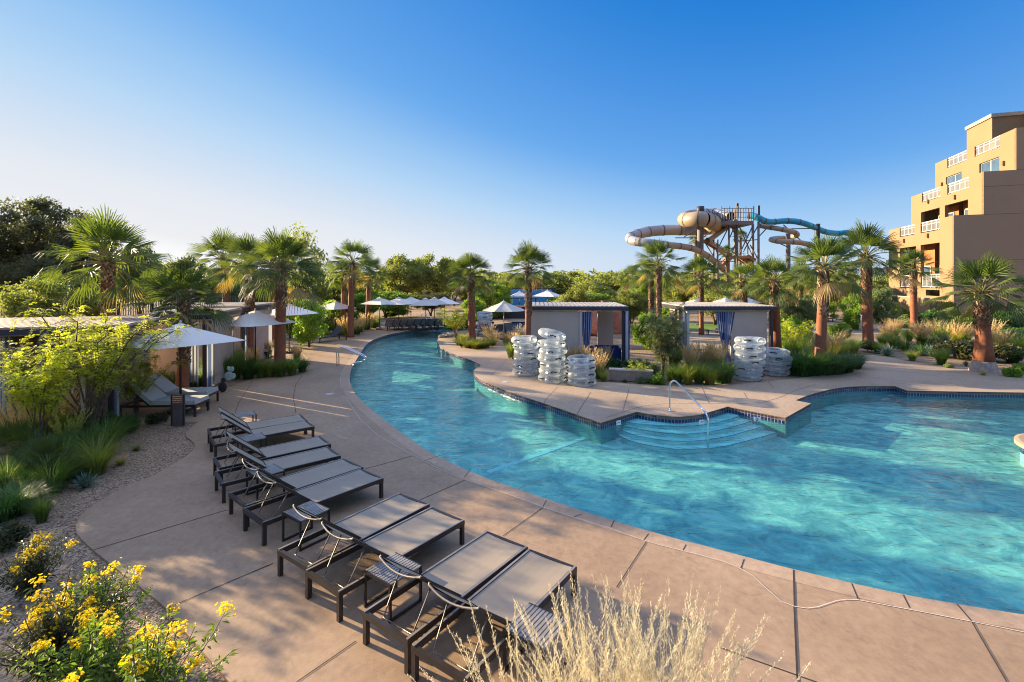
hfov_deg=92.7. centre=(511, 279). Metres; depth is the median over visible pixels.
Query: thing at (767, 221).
water slide
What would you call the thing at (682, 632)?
dry plume grass
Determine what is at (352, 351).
pool handrail
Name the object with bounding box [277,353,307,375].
grass clump
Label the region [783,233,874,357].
palm tree
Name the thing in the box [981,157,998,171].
window
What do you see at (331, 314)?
desert tree
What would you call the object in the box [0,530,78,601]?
flowering shrub
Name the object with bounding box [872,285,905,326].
desert tree
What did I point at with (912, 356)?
grass clump
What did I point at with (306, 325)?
desert tree
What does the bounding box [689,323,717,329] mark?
lawn
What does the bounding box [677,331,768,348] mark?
path
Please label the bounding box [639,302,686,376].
feathery tree
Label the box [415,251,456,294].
desert tree
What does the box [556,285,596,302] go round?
desert tree
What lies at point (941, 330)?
grass clump
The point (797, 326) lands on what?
desert tree
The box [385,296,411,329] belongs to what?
patio umbrella
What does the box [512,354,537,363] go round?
tube
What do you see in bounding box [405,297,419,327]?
patio umbrella
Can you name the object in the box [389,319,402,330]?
sun lounger
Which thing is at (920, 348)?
yucca plant
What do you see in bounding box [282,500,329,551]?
side table
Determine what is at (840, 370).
grass clump
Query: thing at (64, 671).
flowering shrub
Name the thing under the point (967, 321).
shrub
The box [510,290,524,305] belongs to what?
patio umbrella
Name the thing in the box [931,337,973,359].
shrub
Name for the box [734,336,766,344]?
tube
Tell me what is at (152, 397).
sun lounger
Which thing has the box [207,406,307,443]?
sun lounger
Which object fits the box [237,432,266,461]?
side table
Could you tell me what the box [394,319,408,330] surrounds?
sun lounger
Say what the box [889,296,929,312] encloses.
courtyard wall
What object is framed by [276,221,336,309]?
desert tree
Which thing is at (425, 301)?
patio umbrella
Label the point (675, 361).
grass clump
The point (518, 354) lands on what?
tube
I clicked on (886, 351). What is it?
agave plant
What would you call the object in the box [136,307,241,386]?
cabana
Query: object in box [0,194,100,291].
desert tree
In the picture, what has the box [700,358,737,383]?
grass clump
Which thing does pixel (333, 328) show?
fountain grass
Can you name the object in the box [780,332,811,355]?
grass clump
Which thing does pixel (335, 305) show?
patio umbrella
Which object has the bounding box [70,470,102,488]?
agave plant
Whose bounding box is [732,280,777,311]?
desert tree
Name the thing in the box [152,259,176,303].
desert tree
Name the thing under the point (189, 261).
desert tree
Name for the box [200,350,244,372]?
grass clump
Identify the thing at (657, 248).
palm tree
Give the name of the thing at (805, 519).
pool floor
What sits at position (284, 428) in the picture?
sun lounger
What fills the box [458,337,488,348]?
grass clump
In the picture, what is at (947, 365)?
shrub
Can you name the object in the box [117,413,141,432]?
shrub
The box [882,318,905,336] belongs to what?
fountain grass
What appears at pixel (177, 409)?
pool sign
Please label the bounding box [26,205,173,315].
palm tree
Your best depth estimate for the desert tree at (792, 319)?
26.91 m
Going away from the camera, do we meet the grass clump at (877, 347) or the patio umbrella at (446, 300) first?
the grass clump at (877, 347)
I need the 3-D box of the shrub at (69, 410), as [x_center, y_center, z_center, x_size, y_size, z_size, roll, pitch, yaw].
[-10.463,3.000,11.315,1.418,1.544,1.447,0,0,-18]
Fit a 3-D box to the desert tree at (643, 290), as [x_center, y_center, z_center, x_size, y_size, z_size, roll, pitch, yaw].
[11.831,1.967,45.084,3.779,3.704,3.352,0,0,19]
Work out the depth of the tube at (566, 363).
17.80 m
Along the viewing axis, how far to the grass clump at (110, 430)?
10.67 m
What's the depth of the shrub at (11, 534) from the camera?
6.77 m
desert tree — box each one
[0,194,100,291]
[0,235,25,261]
[0,251,118,302]
[0,274,117,317]
[17,217,123,312]
[115,245,163,313]
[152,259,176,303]
[162,252,220,302]
[203,258,243,301]
[229,278,268,309]
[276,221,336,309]
[286,294,307,337]
[286,298,328,346]
[301,273,365,305]
[318,299,340,331]
[337,292,387,320]
[357,290,416,317]
[375,253,429,296]
[412,291,450,315]
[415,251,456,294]
[435,258,468,305]
[447,274,500,302]
[459,299,487,322]
[475,283,513,318]
[495,293,512,303]
[497,272,540,292]
[536,270,587,294]
[548,291,617,302]
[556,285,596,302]
[569,272,629,298]
[609,289,648,326]
[625,282,655,315]
[630,312,665,349]
[662,277,698,301]
[662,300,689,323]
[689,287,740,324]
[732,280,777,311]
[737,293,764,304]
[768,296,816,330]
[768,321,814,347]
[779,274,816,299]
[780,314,802,325]
[792,293,816,312]
[795,282,816,296]
[812,279,850,313]
[813,302,838,317]
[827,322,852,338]
[838,293,875,329]
[847,283,886,307]
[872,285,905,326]
[890,303,909,318]
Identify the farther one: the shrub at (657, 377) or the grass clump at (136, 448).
the shrub at (657, 377)
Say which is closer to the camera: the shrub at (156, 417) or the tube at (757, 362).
the shrub at (156, 417)
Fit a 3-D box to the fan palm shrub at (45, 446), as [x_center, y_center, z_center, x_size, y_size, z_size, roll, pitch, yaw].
[-8.454,3.462,8.854,1.102,1.336,1.097,0,0,22]
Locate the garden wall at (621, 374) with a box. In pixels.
[609,367,652,381]
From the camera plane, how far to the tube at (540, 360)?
17.73 m
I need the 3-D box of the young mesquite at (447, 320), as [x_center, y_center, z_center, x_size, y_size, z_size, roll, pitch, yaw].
[-3.773,2.732,30.511,2.688,1.986,2.891,0,0,-19]
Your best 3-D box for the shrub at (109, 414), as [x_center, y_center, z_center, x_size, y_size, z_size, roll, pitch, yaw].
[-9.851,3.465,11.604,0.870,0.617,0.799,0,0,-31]
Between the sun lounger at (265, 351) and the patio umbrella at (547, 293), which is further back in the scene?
the patio umbrella at (547, 293)
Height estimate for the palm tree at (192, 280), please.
4.373 m
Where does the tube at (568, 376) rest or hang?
on the tube at (592, 382)
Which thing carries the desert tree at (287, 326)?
on the ground at (162, 447)
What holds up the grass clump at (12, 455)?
on the ground at (162, 447)
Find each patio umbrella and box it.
[119,320,246,414]
[229,308,297,358]
[272,302,318,352]
[323,300,354,336]
[362,296,388,329]
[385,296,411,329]
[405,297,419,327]
[409,297,439,331]
[430,296,448,329]
[439,296,459,328]
[483,300,523,339]
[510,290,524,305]
[534,289,560,301]
[713,297,735,311]
[736,297,760,302]
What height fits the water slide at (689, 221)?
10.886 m
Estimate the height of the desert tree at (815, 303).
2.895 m
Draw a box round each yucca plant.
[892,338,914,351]
[906,342,928,354]
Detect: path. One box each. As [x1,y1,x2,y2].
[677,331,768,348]
[808,318,913,334]
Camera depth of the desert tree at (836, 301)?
47.11 m
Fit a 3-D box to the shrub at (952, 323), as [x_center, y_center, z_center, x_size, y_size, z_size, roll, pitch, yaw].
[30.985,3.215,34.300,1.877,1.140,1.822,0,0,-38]
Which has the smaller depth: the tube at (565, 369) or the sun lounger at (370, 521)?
the sun lounger at (370, 521)
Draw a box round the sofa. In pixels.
[590,345,620,359]
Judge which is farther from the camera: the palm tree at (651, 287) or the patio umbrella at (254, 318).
the palm tree at (651, 287)
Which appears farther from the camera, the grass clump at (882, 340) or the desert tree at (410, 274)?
the desert tree at (410, 274)
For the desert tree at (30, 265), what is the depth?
47.06 m
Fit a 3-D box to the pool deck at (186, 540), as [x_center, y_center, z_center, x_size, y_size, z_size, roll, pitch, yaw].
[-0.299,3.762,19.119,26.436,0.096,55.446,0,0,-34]
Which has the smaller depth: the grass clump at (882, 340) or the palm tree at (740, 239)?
the grass clump at (882, 340)
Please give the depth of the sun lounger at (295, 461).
8.96 m
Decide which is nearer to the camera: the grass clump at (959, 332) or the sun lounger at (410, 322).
the grass clump at (959, 332)
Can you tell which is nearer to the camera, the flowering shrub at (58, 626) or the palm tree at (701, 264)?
the flowering shrub at (58, 626)
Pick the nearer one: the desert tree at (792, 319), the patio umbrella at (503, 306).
the desert tree at (792, 319)
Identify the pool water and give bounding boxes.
[350,327,1023,611]
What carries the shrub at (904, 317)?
on the ground at (162, 447)
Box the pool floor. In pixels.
[350,325,1023,613]
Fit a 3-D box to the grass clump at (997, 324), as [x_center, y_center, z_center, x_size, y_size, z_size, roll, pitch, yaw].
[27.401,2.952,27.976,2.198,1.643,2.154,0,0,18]
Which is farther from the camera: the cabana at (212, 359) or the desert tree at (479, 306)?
the desert tree at (479, 306)
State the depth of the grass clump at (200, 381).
16.89 m
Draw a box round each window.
[924,266,931,287]
[947,172,961,191]
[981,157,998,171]
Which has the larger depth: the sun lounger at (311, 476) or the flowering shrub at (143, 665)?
the sun lounger at (311, 476)
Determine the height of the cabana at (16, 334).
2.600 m
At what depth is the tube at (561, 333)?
17.75 m
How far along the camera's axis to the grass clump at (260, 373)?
18.59 m
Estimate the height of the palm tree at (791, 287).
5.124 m
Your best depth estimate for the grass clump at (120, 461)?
9.87 m
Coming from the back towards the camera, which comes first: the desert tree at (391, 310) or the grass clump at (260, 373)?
the desert tree at (391, 310)
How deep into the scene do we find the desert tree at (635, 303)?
37.53 m
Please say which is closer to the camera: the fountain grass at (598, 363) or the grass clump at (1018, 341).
the fountain grass at (598, 363)
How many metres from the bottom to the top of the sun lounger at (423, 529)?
0.834 m
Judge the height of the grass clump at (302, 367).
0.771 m
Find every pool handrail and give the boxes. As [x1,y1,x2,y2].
[336,347,364,365]
[338,346,366,365]
[667,380,708,452]
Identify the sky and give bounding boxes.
[0,0,1023,279]
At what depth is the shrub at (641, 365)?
17.91 m
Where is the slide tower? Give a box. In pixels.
[675,203,819,293]
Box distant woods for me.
[0,268,888,301]
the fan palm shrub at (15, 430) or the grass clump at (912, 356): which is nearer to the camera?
the fan palm shrub at (15, 430)
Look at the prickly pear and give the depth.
16.15 m
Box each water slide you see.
[625,208,733,280]
[705,227,727,242]
[747,213,853,266]
[760,223,813,246]
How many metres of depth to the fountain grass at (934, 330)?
30.25 m
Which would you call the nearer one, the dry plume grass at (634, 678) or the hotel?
the dry plume grass at (634, 678)
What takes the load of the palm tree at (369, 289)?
on the pool deck at (186, 540)
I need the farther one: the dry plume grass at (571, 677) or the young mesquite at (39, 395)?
the young mesquite at (39, 395)
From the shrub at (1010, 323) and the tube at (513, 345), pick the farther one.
the shrub at (1010, 323)
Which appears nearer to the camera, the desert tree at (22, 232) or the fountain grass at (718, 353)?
the fountain grass at (718, 353)
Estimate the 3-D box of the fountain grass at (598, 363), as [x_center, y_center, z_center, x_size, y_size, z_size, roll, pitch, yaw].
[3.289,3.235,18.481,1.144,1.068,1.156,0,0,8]
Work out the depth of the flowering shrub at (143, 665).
3.94 m
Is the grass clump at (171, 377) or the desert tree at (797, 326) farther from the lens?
the desert tree at (797, 326)
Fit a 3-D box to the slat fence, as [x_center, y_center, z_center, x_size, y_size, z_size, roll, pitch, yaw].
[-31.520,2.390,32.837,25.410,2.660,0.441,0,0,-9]
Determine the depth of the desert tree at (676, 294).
48.80 m
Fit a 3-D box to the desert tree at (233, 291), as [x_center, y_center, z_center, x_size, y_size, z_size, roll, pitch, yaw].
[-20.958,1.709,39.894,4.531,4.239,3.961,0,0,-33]
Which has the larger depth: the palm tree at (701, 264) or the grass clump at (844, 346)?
the palm tree at (701, 264)
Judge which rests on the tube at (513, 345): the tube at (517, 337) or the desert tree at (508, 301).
the tube at (517, 337)
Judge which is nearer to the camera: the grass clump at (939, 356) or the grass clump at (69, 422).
the grass clump at (69, 422)
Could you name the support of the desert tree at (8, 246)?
on the ground at (162, 447)
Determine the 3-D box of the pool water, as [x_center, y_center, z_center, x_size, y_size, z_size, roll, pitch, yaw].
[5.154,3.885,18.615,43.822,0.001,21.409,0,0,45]
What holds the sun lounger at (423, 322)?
on the pool deck at (186, 540)
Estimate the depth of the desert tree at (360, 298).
42.86 m
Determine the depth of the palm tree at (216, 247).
28.76 m
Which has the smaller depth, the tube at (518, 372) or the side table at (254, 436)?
the side table at (254, 436)
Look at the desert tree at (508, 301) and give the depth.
49.73 m
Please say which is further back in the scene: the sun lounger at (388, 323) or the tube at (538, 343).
the sun lounger at (388, 323)
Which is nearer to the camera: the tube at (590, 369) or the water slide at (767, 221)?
the tube at (590, 369)
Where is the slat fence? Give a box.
[0,295,243,317]
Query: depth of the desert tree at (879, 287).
53.89 m
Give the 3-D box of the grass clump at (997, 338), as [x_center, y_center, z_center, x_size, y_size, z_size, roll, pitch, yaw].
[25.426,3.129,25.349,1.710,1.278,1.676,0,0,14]
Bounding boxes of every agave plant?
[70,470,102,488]
[876,344,899,355]
[921,343,938,356]
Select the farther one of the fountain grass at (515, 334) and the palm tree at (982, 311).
the fountain grass at (515, 334)
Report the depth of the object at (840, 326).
29.78 m
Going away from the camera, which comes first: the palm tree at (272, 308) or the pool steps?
the pool steps
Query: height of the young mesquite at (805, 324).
1.820 m
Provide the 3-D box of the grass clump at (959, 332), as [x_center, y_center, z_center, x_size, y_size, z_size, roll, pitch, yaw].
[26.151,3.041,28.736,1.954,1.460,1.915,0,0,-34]
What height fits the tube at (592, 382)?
0.266 m
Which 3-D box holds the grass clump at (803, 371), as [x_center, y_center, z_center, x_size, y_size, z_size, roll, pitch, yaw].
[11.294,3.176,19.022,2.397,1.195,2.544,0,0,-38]
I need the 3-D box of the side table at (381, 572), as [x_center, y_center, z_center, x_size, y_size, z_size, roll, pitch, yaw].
[-1.362,3.512,5.598,0.460,0.416,0.470,0,0,36]
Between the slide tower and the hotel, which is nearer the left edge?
the slide tower
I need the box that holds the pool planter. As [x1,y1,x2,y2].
[1014,433,1023,466]
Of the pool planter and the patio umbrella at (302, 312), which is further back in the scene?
the patio umbrella at (302, 312)
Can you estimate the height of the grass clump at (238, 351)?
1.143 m
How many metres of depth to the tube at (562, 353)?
17.73 m
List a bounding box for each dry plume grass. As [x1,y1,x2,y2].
[407,590,624,681]
[508,607,653,681]
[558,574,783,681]
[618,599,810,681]
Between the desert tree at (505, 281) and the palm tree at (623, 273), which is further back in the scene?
the desert tree at (505, 281)
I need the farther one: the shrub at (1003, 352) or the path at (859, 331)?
the path at (859, 331)
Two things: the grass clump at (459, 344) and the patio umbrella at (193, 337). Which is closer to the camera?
the patio umbrella at (193, 337)
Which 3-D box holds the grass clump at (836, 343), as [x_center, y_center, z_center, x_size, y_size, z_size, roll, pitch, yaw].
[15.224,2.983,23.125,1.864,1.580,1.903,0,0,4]
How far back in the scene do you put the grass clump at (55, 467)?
8.54 m
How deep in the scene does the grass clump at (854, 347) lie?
24.61 m
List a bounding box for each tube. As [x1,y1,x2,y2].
[511,335,537,343]
[512,342,538,349]
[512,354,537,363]
[512,359,539,369]
[512,367,538,376]
[513,347,539,357]
[536,352,565,362]
[537,339,564,347]
[538,328,565,340]
[538,372,566,382]
[539,345,567,355]
[539,366,566,376]
[540,359,567,369]
[565,354,595,365]
[565,369,595,379]
[566,361,595,372]
[566,375,595,386]
[731,363,764,373]
[732,358,765,366]
[733,342,765,352]
[733,349,765,360]
[733,370,763,380]
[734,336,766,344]
[761,347,790,356]
[761,360,790,369]
[761,366,791,375]
[763,354,792,362]
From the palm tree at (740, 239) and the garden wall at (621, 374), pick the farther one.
the palm tree at (740, 239)
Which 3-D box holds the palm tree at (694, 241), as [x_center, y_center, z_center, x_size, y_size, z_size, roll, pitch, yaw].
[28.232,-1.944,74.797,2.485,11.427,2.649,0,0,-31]
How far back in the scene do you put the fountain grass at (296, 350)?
22.08 m
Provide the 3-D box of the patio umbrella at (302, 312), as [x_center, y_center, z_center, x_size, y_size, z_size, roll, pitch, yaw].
[-11.416,2.435,25.000,2.068,2.570,2.068,0,0,30]
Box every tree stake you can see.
[74,372,78,416]
[81,378,84,415]
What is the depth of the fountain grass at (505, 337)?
27.62 m
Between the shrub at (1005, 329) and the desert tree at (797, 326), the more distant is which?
the shrub at (1005, 329)
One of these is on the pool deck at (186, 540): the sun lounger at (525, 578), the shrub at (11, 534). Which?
the sun lounger at (525, 578)
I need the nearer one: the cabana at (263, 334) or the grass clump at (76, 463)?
the grass clump at (76, 463)
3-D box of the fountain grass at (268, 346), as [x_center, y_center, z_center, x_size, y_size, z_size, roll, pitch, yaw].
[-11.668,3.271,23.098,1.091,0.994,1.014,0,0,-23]
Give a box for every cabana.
[0,315,174,421]
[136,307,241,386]
[155,302,274,365]
[531,302,629,364]
[662,302,776,364]
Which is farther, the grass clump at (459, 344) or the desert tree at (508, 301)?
the desert tree at (508, 301)
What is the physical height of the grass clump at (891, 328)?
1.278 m
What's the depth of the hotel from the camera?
43.61 m
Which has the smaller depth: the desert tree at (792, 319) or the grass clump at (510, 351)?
the grass clump at (510, 351)
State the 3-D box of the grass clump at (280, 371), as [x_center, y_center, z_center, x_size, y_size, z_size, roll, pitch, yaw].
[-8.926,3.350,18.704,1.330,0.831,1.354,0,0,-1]
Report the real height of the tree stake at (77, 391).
1.520 m
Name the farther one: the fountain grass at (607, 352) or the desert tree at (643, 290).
the desert tree at (643, 290)
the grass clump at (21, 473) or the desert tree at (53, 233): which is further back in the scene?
the desert tree at (53, 233)
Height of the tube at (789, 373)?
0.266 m
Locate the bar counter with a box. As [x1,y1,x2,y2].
[481,297,537,318]
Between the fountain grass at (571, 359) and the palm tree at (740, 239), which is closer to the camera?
the fountain grass at (571, 359)
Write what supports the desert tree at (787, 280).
on the ground at (162, 447)
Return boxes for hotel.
[889,111,1023,313]
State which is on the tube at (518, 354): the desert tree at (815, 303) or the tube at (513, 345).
the tube at (513, 345)
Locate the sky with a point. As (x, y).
(413, 128)
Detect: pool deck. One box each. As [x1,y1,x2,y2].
[76,320,1023,681]
[437,329,1023,425]
[450,310,632,331]
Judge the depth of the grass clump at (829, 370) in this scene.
18.82 m
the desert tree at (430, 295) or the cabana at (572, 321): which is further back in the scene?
the desert tree at (430, 295)
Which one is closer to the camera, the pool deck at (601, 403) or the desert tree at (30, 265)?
the pool deck at (601, 403)
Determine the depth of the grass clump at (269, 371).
18.73 m
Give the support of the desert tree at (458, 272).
on the ground at (162, 447)
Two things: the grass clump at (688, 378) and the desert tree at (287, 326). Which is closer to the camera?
the grass clump at (688, 378)
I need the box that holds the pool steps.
[617,413,776,453]
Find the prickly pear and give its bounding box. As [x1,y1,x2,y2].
[218,366,235,391]
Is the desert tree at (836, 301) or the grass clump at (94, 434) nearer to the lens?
the grass clump at (94, 434)
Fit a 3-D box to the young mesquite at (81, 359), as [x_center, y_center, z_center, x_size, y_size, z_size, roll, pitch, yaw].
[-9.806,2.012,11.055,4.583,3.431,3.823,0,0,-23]
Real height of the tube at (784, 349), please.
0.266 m
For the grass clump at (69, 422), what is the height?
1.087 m
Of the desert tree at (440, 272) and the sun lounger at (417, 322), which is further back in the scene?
the desert tree at (440, 272)
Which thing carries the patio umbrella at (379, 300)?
on the pool deck at (186, 540)
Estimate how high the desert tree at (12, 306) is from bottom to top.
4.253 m
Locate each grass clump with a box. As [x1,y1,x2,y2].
[0,391,52,452]
[0,407,17,446]
[0,426,91,467]
[0,447,51,494]
[0,450,81,491]
[0,472,66,516]
[0,478,62,522]
[4,385,66,436]
[4,448,100,495]
[11,427,111,463]
[15,490,65,523]
[41,429,139,476]
[43,399,100,443]
[45,444,113,480]
[46,418,133,455]
[67,413,144,452]
[70,408,149,440]
[112,452,133,464]
[127,444,144,450]
[163,366,175,382]
[198,366,222,385]
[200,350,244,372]
[224,351,252,378]
[232,353,273,379]
[234,343,254,362]
[246,356,273,377]
[250,357,281,376]
[266,358,291,376]
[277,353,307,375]
[289,352,316,371]
[334,315,354,333]
[371,315,383,327]
[449,334,474,345]
[452,336,482,347]
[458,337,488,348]
[469,337,498,347]
[478,323,495,339]
[481,329,503,344]
[503,342,520,356]
[512,323,524,344]
[596,369,609,381]
[660,366,672,380]
[661,358,692,382]
[666,343,683,367]
[672,360,704,384]
[682,359,721,383]
[693,362,731,384]
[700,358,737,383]
[712,357,741,382]
[765,346,814,375]
[772,347,838,376]
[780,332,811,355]
[782,345,845,376]
[786,332,828,348]
[793,347,856,375]
[801,339,814,355]
[810,348,860,374]
[826,328,850,356]
[829,348,873,372]
[838,338,860,355]
[842,349,875,368]
[845,335,869,353]
[868,341,886,353]
[874,331,894,344]
[876,322,899,341]
[880,331,909,348]
[895,325,920,341]
[902,348,922,360]
[923,344,955,364]
[930,321,956,338]
[944,320,971,341]
[979,370,988,374]
[991,318,1006,343]
[991,328,1015,346]
[995,331,1023,349]
[1004,349,1023,363]
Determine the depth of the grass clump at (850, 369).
19.51 m
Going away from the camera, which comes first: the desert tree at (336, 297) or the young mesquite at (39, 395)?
the young mesquite at (39, 395)
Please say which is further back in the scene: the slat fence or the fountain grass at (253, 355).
the slat fence
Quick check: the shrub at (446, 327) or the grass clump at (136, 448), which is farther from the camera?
the shrub at (446, 327)
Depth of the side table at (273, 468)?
8.43 m
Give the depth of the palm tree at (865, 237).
26.34 m
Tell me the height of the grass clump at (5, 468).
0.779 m
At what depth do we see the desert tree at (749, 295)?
41.60 m
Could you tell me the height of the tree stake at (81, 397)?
1.320 m
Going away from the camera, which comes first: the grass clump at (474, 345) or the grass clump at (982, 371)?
the grass clump at (982, 371)
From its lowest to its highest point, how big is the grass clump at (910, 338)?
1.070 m
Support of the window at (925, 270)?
in the hotel
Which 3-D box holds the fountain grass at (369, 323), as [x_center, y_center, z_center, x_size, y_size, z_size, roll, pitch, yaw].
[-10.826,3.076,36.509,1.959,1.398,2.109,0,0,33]
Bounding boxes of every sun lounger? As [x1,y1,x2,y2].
[119,380,209,416]
[134,373,218,406]
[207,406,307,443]
[209,412,314,456]
[213,430,330,485]
[214,441,340,503]
[228,458,362,526]
[242,468,383,545]
[264,349,271,358]
[277,493,429,576]
[305,507,464,622]
[312,326,346,342]
[362,531,527,675]
[381,319,395,330]
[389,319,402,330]
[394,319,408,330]
[405,319,417,330]
[411,549,576,681]
[412,319,424,329]
[419,318,431,329]
[422,318,438,329]
[435,319,445,329]
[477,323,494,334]
[494,324,512,335]
[504,323,523,336]
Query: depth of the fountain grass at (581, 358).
20.36 m
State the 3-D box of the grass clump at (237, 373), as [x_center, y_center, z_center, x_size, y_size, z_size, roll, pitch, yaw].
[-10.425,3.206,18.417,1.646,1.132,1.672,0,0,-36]
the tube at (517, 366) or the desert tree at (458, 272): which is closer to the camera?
the tube at (517, 366)
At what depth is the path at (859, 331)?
36.68 m
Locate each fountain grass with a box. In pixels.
[242,346,262,360]
[264,339,273,358]
[290,343,304,361]
[328,318,339,332]
[354,317,365,334]
[357,312,375,329]
[494,323,524,329]
[501,331,510,344]
[507,332,520,348]
[562,347,579,368]
[571,343,589,369]
[580,346,602,373]
[588,352,610,378]
[597,346,615,367]
[677,342,702,374]
[693,340,722,367]
[704,339,731,368]
[806,332,834,355]
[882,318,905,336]
[907,320,936,344]
[920,317,947,338]
[955,323,973,340]
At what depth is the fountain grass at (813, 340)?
21.07 m
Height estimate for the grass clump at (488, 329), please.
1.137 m
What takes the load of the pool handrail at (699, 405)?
on the pool deck at (601, 403)
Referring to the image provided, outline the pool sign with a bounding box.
[171,394,184,425]
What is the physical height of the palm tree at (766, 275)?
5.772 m
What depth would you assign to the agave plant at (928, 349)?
23.71 m
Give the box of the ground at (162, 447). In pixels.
[0,293,1023,681]
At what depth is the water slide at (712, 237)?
67.86 m
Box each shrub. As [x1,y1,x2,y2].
[0,418,58,470]
[0,519,33,553]
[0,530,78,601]
[0,568,127,681]
[10,603,179,681]
[12,433,83,487]
[32,376,94,432]
[49,557,152,637]
[52,414,83,440]
[58,600,237,681]
[80,411,117,432]
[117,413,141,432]
[144,411,168,424]
[189,380,198,386]
[444,322,458,330]
[451,315,467,329]
[608,357,628,367]
[625,360,636,367]
[635,358,660,373]
[636,376,647,383]
[647,371,665,384]
[859,340,879,350]
[893,314,923,327]
[918,310,942,323]
[925,334,942,345]
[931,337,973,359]
[937,317,969,330]
[944,362,954,368]
[965,320,991,331]
[970,312,1022,327]
[992,324,1023,340]
[994,343,1023,361]
[1001,327,1023,341]
[1001,367,1023,376]
[1011,363,1023,370]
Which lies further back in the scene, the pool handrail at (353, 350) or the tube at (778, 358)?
the pool handrail at (353, 350)
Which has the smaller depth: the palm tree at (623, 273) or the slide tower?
the palm tree at (623, 273)
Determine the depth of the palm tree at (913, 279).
36.81 m
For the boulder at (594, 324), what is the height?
1.885 m
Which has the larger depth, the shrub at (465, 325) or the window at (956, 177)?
the window at (956, 177)
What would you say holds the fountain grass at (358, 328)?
on the ground at (162, 447)
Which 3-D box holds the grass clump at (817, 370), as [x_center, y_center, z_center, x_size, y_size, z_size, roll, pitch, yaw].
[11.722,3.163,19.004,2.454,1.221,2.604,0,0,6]
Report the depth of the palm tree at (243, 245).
21.27 m
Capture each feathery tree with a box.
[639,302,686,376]
[648,314,692,368]
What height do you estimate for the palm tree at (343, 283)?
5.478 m
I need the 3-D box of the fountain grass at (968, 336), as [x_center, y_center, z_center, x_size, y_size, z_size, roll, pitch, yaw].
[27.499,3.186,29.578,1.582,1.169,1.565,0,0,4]
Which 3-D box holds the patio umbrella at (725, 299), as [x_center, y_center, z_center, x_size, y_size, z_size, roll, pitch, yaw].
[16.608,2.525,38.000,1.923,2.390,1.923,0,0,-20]
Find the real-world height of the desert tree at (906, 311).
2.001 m
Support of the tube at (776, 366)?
on the tube at (789, 373)
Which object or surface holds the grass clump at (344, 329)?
on the ground at (162, 447)
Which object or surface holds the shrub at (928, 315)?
on the ground at (162, 447)
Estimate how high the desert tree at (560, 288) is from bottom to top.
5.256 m
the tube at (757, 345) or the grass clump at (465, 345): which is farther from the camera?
the grass clump at (465, 345)
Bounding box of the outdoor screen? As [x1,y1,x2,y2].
[509,288,555,305]
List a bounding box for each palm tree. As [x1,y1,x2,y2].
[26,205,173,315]
[121,261,237,387]
[186,227,249,301]
[204,233,288,351]
[232,226,327,373]
[238,243,303,340]
[318,238,378,336]
[323,255,365,333]
[356,256,390,329]
[445,251,497,340]
[503,238,556,369]
[616,264,639,319]
[624,239,688,347]
[628,257,677,317]
[676,253,725,334]
[688,235,696,293]
[716,262,768,303]
[717,244,737,284]
[732,229,747,281]
[741,254,811,361]
[756,263,780,311]
[779,261,817,299]
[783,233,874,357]
[827,218,909,348]
[829,261,860,283]
[880,246,947,328]
[918,250,1023,372]
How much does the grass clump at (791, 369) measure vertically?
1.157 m
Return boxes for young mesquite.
[0,294,200,435]
[0,329,88,438]
[0,365,16,382]
[54,308,139,421]
[107,354,186,415]
[433,307,467,338]
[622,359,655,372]
[781,318,815,345]
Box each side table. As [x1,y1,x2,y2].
[232,410,256,430]
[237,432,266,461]
[246,463,284,500]
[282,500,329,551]
[364,552,421,622]
[503,602,568,681]
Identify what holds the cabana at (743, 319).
on the ground at (162, 447)
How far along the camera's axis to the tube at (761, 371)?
18.02 m
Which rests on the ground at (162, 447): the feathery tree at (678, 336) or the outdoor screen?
the feathery tree at (678, 336)
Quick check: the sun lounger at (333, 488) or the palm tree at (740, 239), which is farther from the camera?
the palm tree at (740, 239)
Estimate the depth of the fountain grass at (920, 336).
27.88 m
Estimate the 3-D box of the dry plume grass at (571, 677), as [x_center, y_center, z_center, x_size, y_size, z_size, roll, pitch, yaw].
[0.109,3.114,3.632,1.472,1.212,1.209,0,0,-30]
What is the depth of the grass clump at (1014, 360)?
21.79 m
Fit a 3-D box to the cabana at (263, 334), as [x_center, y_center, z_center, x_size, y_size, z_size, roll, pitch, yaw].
[-13.378,2.420,22.461,3.800,2.600,3.250,0,0,-2]
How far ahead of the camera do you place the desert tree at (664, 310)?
29.74 m
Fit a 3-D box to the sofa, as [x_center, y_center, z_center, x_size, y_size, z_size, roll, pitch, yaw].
[4.240,3.250,22.187,1.280,0.640,0.975,0,0,3]
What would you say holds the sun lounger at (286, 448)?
on the pool deck at (186, 540)

